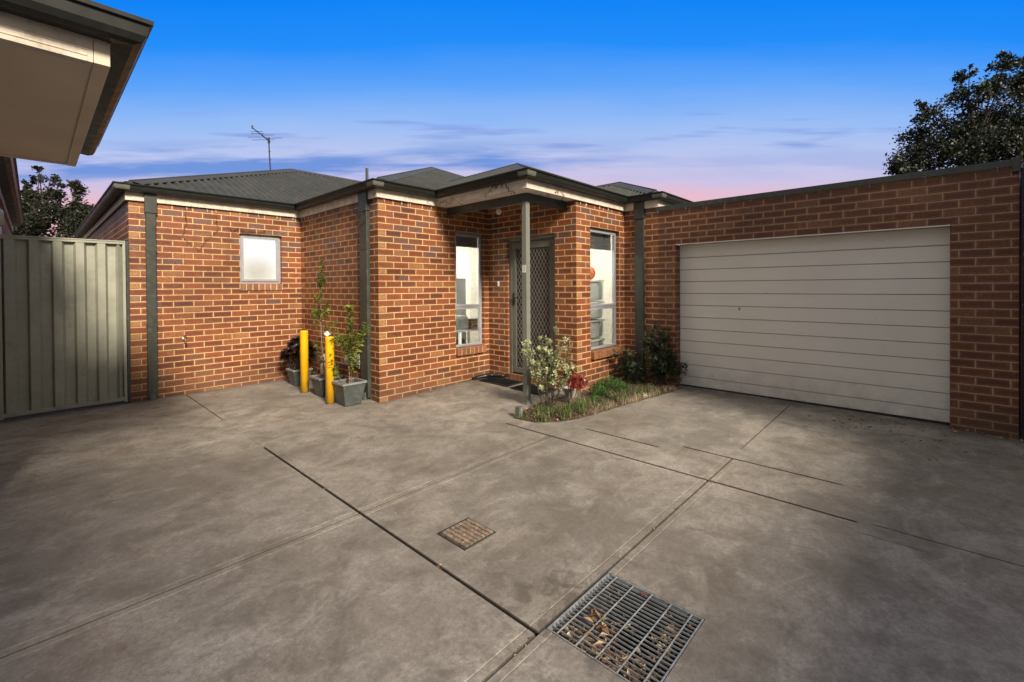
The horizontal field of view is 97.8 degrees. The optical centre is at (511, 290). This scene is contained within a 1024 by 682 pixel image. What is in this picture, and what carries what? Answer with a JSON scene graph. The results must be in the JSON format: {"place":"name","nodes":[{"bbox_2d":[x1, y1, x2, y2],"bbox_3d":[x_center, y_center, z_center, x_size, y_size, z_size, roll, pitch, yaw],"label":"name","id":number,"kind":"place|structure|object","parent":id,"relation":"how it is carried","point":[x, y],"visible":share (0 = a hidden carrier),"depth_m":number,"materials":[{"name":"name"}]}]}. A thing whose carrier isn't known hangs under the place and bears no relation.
{"place":"outdoors","nodes":[
{"label":"outdoors","id":0,"kind":"place"},
{"bbox_2d":[11,165,68,237],"bbox_3d":[-16.851,-1.308,15.413,3.617,6.319,2.412,0,1,1],"label":"leafy tree","id":1,"kind":"object","parent":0,"point":[38,219],"visible":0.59,"depth_m":15.57,"materials":[{"name":"green plant"}]},
{"bbox_2d":[42,179,94,237],"bbox_3d":[-14.408,-0.955,14.631,2.064,5.606,1.888,0,1,-5],"label":"leafy tree","id":2,"kind":"object","parent":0,"point":[74,212],"visible":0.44,"depth_m":14.72,"materials":[{"name":"green plant"}]},
{"bbox_2d":[0,378,1023,681],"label":"driveway","id":3,"kind":"structure","parent":0,"point":[198,536],"depth_m":2.69,"materials":[{"name":"concrete"}]},
{"bbox_2d":[0,0,153,234],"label":"neighbouring house","id":4,"kind":"structure","parent":3,"relation":"on","point":[67,67],"depth_m":2.12,"materials":[{"name":"paint"}]},
{"bbox_2d":[0,209,3,233],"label":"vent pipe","id":5,"kind":"object","parent":4,"relation":"attached to","point":[1,218],"visible":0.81,"depth_m":5.49,"materials":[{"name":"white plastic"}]},
{"bbox_2d":[0,234,130,419],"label":"steel gate","id":6,"kind":"structure","parent":4,"relation":"attached to","point":[64,321],"depth_m":5.48,"materials":[{"name":"metal"}]},
{"bbox_2d":[286,366,312,385],"bbox_3d":[-3.352,1.348,7.042,0.300,0.254,0.300,0,1,43],"label":"plant pot","id":7,"kind":"object","parent":3,"relation":"on","point":[294,377],"visible":0.62,"depth_m":6.92,"materials":[{"name":"grey concrete"}]},
{"bbox_2d":[279,335,318,369],"bbox_3d":[-3.363,0.999,7.001,0.649,0.626,0.311,0,1,-5],"label":"rosette plant","id":8,"kind":"object","parent":7,"relation":"on","point":[293,345],"visible":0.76,"depth_m":6.99,"materials":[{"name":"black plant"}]},
{"bbox_2d":[300,330,308,392],"bbox_3d":[-3.024,1.038,6.506,0.124,0.920,0.124,0,1,43],"label":"bollard","id":9,"kind":"object","parent":3,"relation":"on","point":[304,373],"visible":0.98,"depth_m":6.46,"materials":[{"name":"yellow metal"}]},
{"bbox_2d":[309,374,342,396],"bbox_3d":[-2.638,1.339,6.334,0.335,0.274,0.335,0,1,43],"label":"plant pot","id":10,"kind":"object","parent":3,"relation":"on","point":[318,383],"visible":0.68,"depth_m":6.21,"materials":[{"name":"grey concrete"}]},
{"bbox_2d":[311,257,339,376],"bbox_3d":[-2.670,0.408,6.346,0.426,1.760,0.176,0,1,-2],"label":"citrus sapling","id":11,"kind":"object","parent":10,"relation":"on","point":[315,312],"visible":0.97,"depth_m":6.33,"materials":[{"name":"green plant"}]},
{"bbox_2d":[325,336,334,403],"bbox_3d":[-2.397,1.053,5.880,0.124,0.900,0.124,0,1,43],"label":"bollard","id":12,"kind":"object","parent":3,"relation":"on","point":[329,378],"visible":0.92,"depth_m":5.83,"materials":[{"name":"yellow metal"}]},
{"bbox_2d":[331,377,366,406],"bbox_3d":[-2.136,1.334,5.860,0.335,0.304,0.335,0,1,43],"label":"plant pot","id":13,"kind":"object","parent":3,"relation":"on","point":[348,394],"visible":1,"depth_m":5.78,"materials":[{"name":"grey concrete"}]},
{"bbox_2d":[327,305,369,383],"bbox_3d":[-2.141,0.725,5.856,0.627,1.087,0.242,0,1,5],"label":"citrus sapling","id":14,"kind":"object","parent":13,"relation":"on","point":[349,351],"visible":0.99,"depth_m":5.84,"materials":[{"name":"green plant"}]},
{"bbox_2d":[437,517,495,550],"bbox_3d":[-0.277,1.496,2.747,0.261,0.030,0.262,0,1,43],"label":"drain cover","id":15,"kind":"object","parent":3,"relation":"on","point":[466,533],"visible":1,"depth_m":2.73,"materials":[{"name":"metal"}]},
{"bbox_2d":[472,374,488,379],"bbox_3d":[-0.496,1.370,7.128,0.270,0.078,0.088,-1,1,-17],"label":"shoe","id":16,"kind":"object","parent":3,"relation":"on","point":[484,376],"visible":0.99,"depth_m":7.10,"materials":[{"name":"leather"}]},
{"bbox_2d":[479,378,522,385],"bbox_3d":[-0.167,1.398,6.910,0.620,0.012,0.370,0,1,43],"label":"doormat","id":17,"kind":"object","parent":3,"relation":"on","point":[506,382],"visible":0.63,"depth_m":6.84,"materials":[{"name":"rubber"}]},
{"bbox_2d":[490,374,504,378],"bbox_3d":[-0.228,1.354,7.123,0.270,0.078,0.088,0,1,33],"label":"shoe","id":18,"kind":"object","parent":17,"relation":"on","point":[500,376],"visible":1,"depth_m":7.08,"materials":[{"name":"leather"}]},
{"bbox_2d":[510,384,558,393],"bbox_3d":[0.317,1.410,6.446,0.600,0.012,0.390,0,1,43],"label":"doormat","id":19,"kind":"object","parent":3,"relation":"on","point":[534,389],"visible":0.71,"depth_m":6.41,"materials":[{"name":"rubber"}]},
{"bbox_2d":[73,157,1020,438],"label":"brick house","id":20,"kind":"structure","parent":3,"relation":"on","point":[895,295],"depth_m":6.24,"materials":[{"name":"brick"}]},
{"bbox_2d":[251,125,270,169],"bbox_3d":[-5.697,-3.172,10.228,0.696,0.886,0.677,0,1,43],"label":"tv antenna","id":21,"kind":"object","parent":20,"relation":"on","point":[261,134],"visible":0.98,"depth_m":10.34,"materials":[{"name":"paint"}]},
{"bbox_2d":[240,234,281,290],"bbox_3d":[-4.042,-0.451,7.184,0.123,0.892,0.615,0,1,43],"label":"window","id":22,"kind":"structure","parent":20,"relation":"in","point":[259,257],"depth_m":7.20,"materials":[{"name":"glass"}]},
{"bbox_2d":[355,354,360,368],"bbox_3d":[-2.144,0.984,6.240,0.120,0.210,0.053,0,1,43],"label":"cable box","id":23,"kind":"object","parent":20,"relation":"attached to","point":[359,361],"visible":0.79,"depth_m":6.20,"materials":[{"name":"grey plastic"}]},
{"bbox_2d":[456,328,477,344],"bbox_3d":[-0.838,1.029,7.913,0.530,0.728,0.670,0,1,43],"label":"desk","id":24,"kind":"object","parent":20,"relation":"in","point":[460,335],"visible":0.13,"depth_m":7.58,"materials":[{"name":"grey plastic"}]},
{"bbox_2d":[456,315,467,329],"bbox_3d":[-0.913,0.549,7.743,0.250,0.233,0.230,0,1,43],"label":"printer","id":25,"kind":"object","parent":24,"relation":"on","point":[461,322],"visible":0.71,"depth_m":7.63,"materials":[{"name":"grey plastic"}]},
{"bbox_2d":[468,318,477,328],"bbox_3d":[-0.704,0.579,7.856,0.143,0.168,0.160,0,1,43],"label":"cardboard box","id":26,"kind":"object","parent":24,"relation":"on","point":[472,323],"visible":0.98,"depth_m":7.79,"materials":[{"name":"brown cardboard"}]},
{"bbox_2d":[455,232,485,355],"bbox_3d":[-0.684,0.041,7.121,0.157,1.924,0.610,0,1,43],"label":"window","id":27,"kind":"structure","parent":20,"relation":"in","point":[470,240],"depth_m":7.20,"materials":[{"name":"metal"}]},
{"bbox_2d":[484,184,514,196],"bbox_3d":[-0.163,-1.279,5.681,0.570,0.178,0.074,0,1,42],"label":"string light","id":28,"kind":"object","parent":20,"relation":"hanging from","point":[508,191],"visible":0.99,"depth_m":5.65,"materials":[{"name":"metal"}]},
{"bbox_2d":[508,233,554,376],"bbox_3d":[0.315,0.235,6.821,0.945,2.150,0.098,0,1,43],"label":"front door","id":29,"kind":"structure","parent":20,"relation":"in","point":[542,246],"depth_m":6.82,"materials":[{"name":"paint"}]},
{"bbox_2d":[590,228,622,359],"bbox_3d":[1.400,0.029,6.787,0.182,1.924,0.836,0,1,43],"label":"window","id":30,"kind":"structure","parent":20,"relation":"in","point":[600,239],"depth_m":6.92,"materials":[{"name":"metal"}]},
{"bbox_2d":[676,225,949,424],"bbox_3d":[3.555,0.372,5.692,2.915,2.125,0.186,0,1,43],"label":"garage door","id":31,"kind":"structure","parent":20,"relation":"in","point":[859,321],"depth_m":5.48,"materials":[{"name":"paint"}]},
{"bbox_2d":[546,572,704,681],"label":"drain grate","id":32,"kind":"object","parent":3,"relation":"in","point":[648,614],"visible":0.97,"depth_m":2.08,"materials":[{"name":"metal"}]},
{"bbox_2d":[557,586,696,681],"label":"dry leaves","id":33,"kind":"object","parent":32,"relation":"in","point":[604,627],"visible":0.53,"depth_m":1.91,"materials":[{"name":"brown plant"}]},
{"bbox_2d":[1019,162,1023,439],"bbox_3d":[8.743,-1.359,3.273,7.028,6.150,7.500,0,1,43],"label":"neighbouring garage","id":34,"kind":"structure","parent":3,"relation":"on","point":[1021,315],"depth_m":4.28,"materials":[{"name":"brick"}]},
{"bbox_2d":[16,0,1023,283],"label":"sky","id":35,"kind":"structure","parent":0,"point":[692,100],"materials":[{"name":"blue"}]},
{"bbox_2d":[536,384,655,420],"bbox_3d":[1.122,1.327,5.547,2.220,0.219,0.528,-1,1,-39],"label":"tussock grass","id":36,"kind":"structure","parent":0,"point":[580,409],"depth_m":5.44,"materials":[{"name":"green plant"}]},
{"bbox_2d":[513,378,680,422],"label":"garden soil","id":37,"kind":"structure","parent":0,"point":[609,400],"depth_m":5.65,"materials":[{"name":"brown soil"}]},
{"bbox_2d":[515,406,522,417],"bbox_3d":[0.085,1.405,5.150,0.068,0.135,0.067,0,1,43],"label":"post stub","id":38,"kind":"object","parent":37,"relation":"on","point":[519,410],"visible":0.89,"depth_m":5.13,"materials":[{"name":"paint"}]},
{"bbox_2d":[521,326,581,406],"bbox_3d":[0.491,0.918,5.463,0.762,0.981,0.320,0,1,3],"label":"variegated shrub","id":39,"kind":"object","parent":37,"relation":"on","point":[544,369],"visible":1,"depth_m":5.44,"materials":[{"name":"green plant"}]},
{"bbox_2d":[563,386,576,397],"bbox_3d":[0.777,1.363,5.913,0.200,0.165,0.200,0,1,43],"label":"round pot","id":40,"kind":"object","parent":37,"relation":"on","point":[566,392],"visible":0.25,"depth_m":5.85,"materials":[{"name":"grey plastic"}]},
{"bbox_2d":[553,399,592,417],"bbox_3d":[0.653,1.345,5.036,0.481,0.197,0.402,-1,1,-17],"label":"lily plant","id":41,"kind":"object","parent":37,"relation":"on","point":[565,408],"visible":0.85,"depth_m":5.06,"materials":[{"name":"green plant"}]},
{"bbox_2d":[562,362,588,402],"bbox_3d":[0.796,1.138,5.516,0.355,0.540,0.161,0,1,1],"label":"rosette plant","id":42,"kind":"object","parent":37,"relation":"on","point":[582,380],"visible":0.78,"depth_m":5.51,"materials":[{"name":"red plant"}]},
{"bbox_2d":[574,394,590,411],"bbox_3d":[0.870,1.341,5.321,0.316,0.196,0.476,0,1,0],"label":"lily plant","id":43,"kind":"object","parent":37,"relation":"on","point":[580,405],"visible":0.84,"depth_m":5.26,"materials":[{"name":"green plant"}]},
{"bbox_2d":[516,383,652,421],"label":"grass","id":44,"kind":"structure","parent":37,"relation":"on","point":[551,412],"depth_m":5.25,"materials":[{"name":"green plant"}]},
{"bbox_2d":[589,395,601,401],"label":"shrub","id":45,"kind":"object","parent":37,"relation":"on","point":[592,398],"visible":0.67,"depth_m":5.69,"materials":[{"name":"green plant"}]},
{"bbox_2d":[588,385,610,397],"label":"shrub","id":46,"kind":"object","parent":37,"relation":"on","point":[598,390],"visible":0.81,"depth_m":5.89,"materials":[{"name":"green plant"}]},
{"bbox_2d":[594,376,629,392],"bbox_3d":[1.405,1.326,6.285,0.544,0.256,0.546,0,1,43],"label":"shrub","id":47,"kind":"object","parent":37,"relation":"on","point":[605,382],"visible":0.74,"depth_m":6.24,"materials":[{"name":"green plant"}]},
{"bbox_2d":[610,348,648,383],"bbox_3d":[1.763,1.140,6.691,0.571,0.584,0.397,0,1,-8],"label":"nandina bush","id":48,"kind":"object","parent":37,"relation":"on","point":[633,366],"visible":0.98,"depth_m":6.67,"materials":[{"name":"green plant"}]},
{"bbox_2d":[585,385,676,414],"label":"dry grass","id":49,"kind":"structure","parent":37,"relation":"on","point":[652,394],"depth_m":5.80,"materials":[{"name":"beige plant"}]},
{"bbox_2d":[634,322,688,385],"bbox_3d":[2.197,0.896,6.610,0.779,1.023,0.436,0,1,17],"label":"nandina bush","id":50,"kind":"object","parent":37,"relation":"on","point":[663,368],"visible":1,"depth_m":6.55,"materials":[{"name":"green plant"}]},
{"bbox_2d":[882,50,1023,174],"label":"leafy tree","id":51,"kind":"object","parent":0,"point":[991,133],"visible":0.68,"depth_m":11.85,"materials":[{"name":"green plant"}]},
{"bbox_3d":[1.132,0.483,7.525,0.640,1.798,0.900,0,1,43],"label":"side cabinet","id":52,"kind":"object","parent":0,"visible":0},
{"bbox_2d":[591,337,604,346],"bbox_3d":[1.200,0.943,7.369,0.352,0.284,0.755,0,1,43],"label":"storage tub","id":53,"kind":"object","parent":52,"relation":"in","point":[596,341],"visible":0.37,"depth_m":7.38,"materials":[{"name":"plastic"}]},
{"bbox_2d":[591,319,604,338],"bbox_3d":[1.197,0.633,7.367,0.352,0.304,0.755,0,1,43],"label":"storage tub","id":54,"kind":"object","parent":53,"relation":"on","point":[596,327],"visible":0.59,"depth_m":7.38,"materials":[{"name":"plastic"}]},
{"bbox_2d":[591,301,604,318],"bbox_3d":[1.195,0.323,7.364,0.352,0.284,0.755,0,1,43],"label":"storage tub","id":55,"kind":"object","parent":54,"relation":"on","point":[597,313],"visible":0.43,"depth_m":7.39,"materials":[{"name":"plastic"}]},
{"bbox_2d":[590,280,604,300],"bbox_3d":[1.193,-0.007,7.361,0.352,0.344,0.755,0,1,43],"label":"storage tub","id":56,"kind":"object","parent":55,"relation":"on","point":[596,289],"visible":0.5,"depth_m":7.37,"materials":[{"name":"plastic"}]},
{"bbox_2d":[590,266,595,279],"bbox_3d":[1.278,-0.291,7.431,0.234,0.234,0.235,0,1,43],"label":"basketball","id":57,"kind":"object","parent":56,"relation":"on","point":[592,272],"visible":0.39,"depth_m":7.35,"materials":[{"name":"orange rubber"}]},
{"bbox_3d":[-4.172,-1.192,6.956,0.014,0.051,1.480,0,1,43],"label":"hook row","id":58,"kind":"object","parent":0,"visible":0},
{"bbox_2d":[182,209,217,250],"bbox_3d":[-4.568,-0.885,6.540,0.061,0.603,0.448,0,1,41],"label":"string light","id":59,"kind":"object","parent":58,"relation":"hanging from","point":[205,240],"visible":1,"depth_m":6.49,"materials":[{"name":"metal"}]}
]}

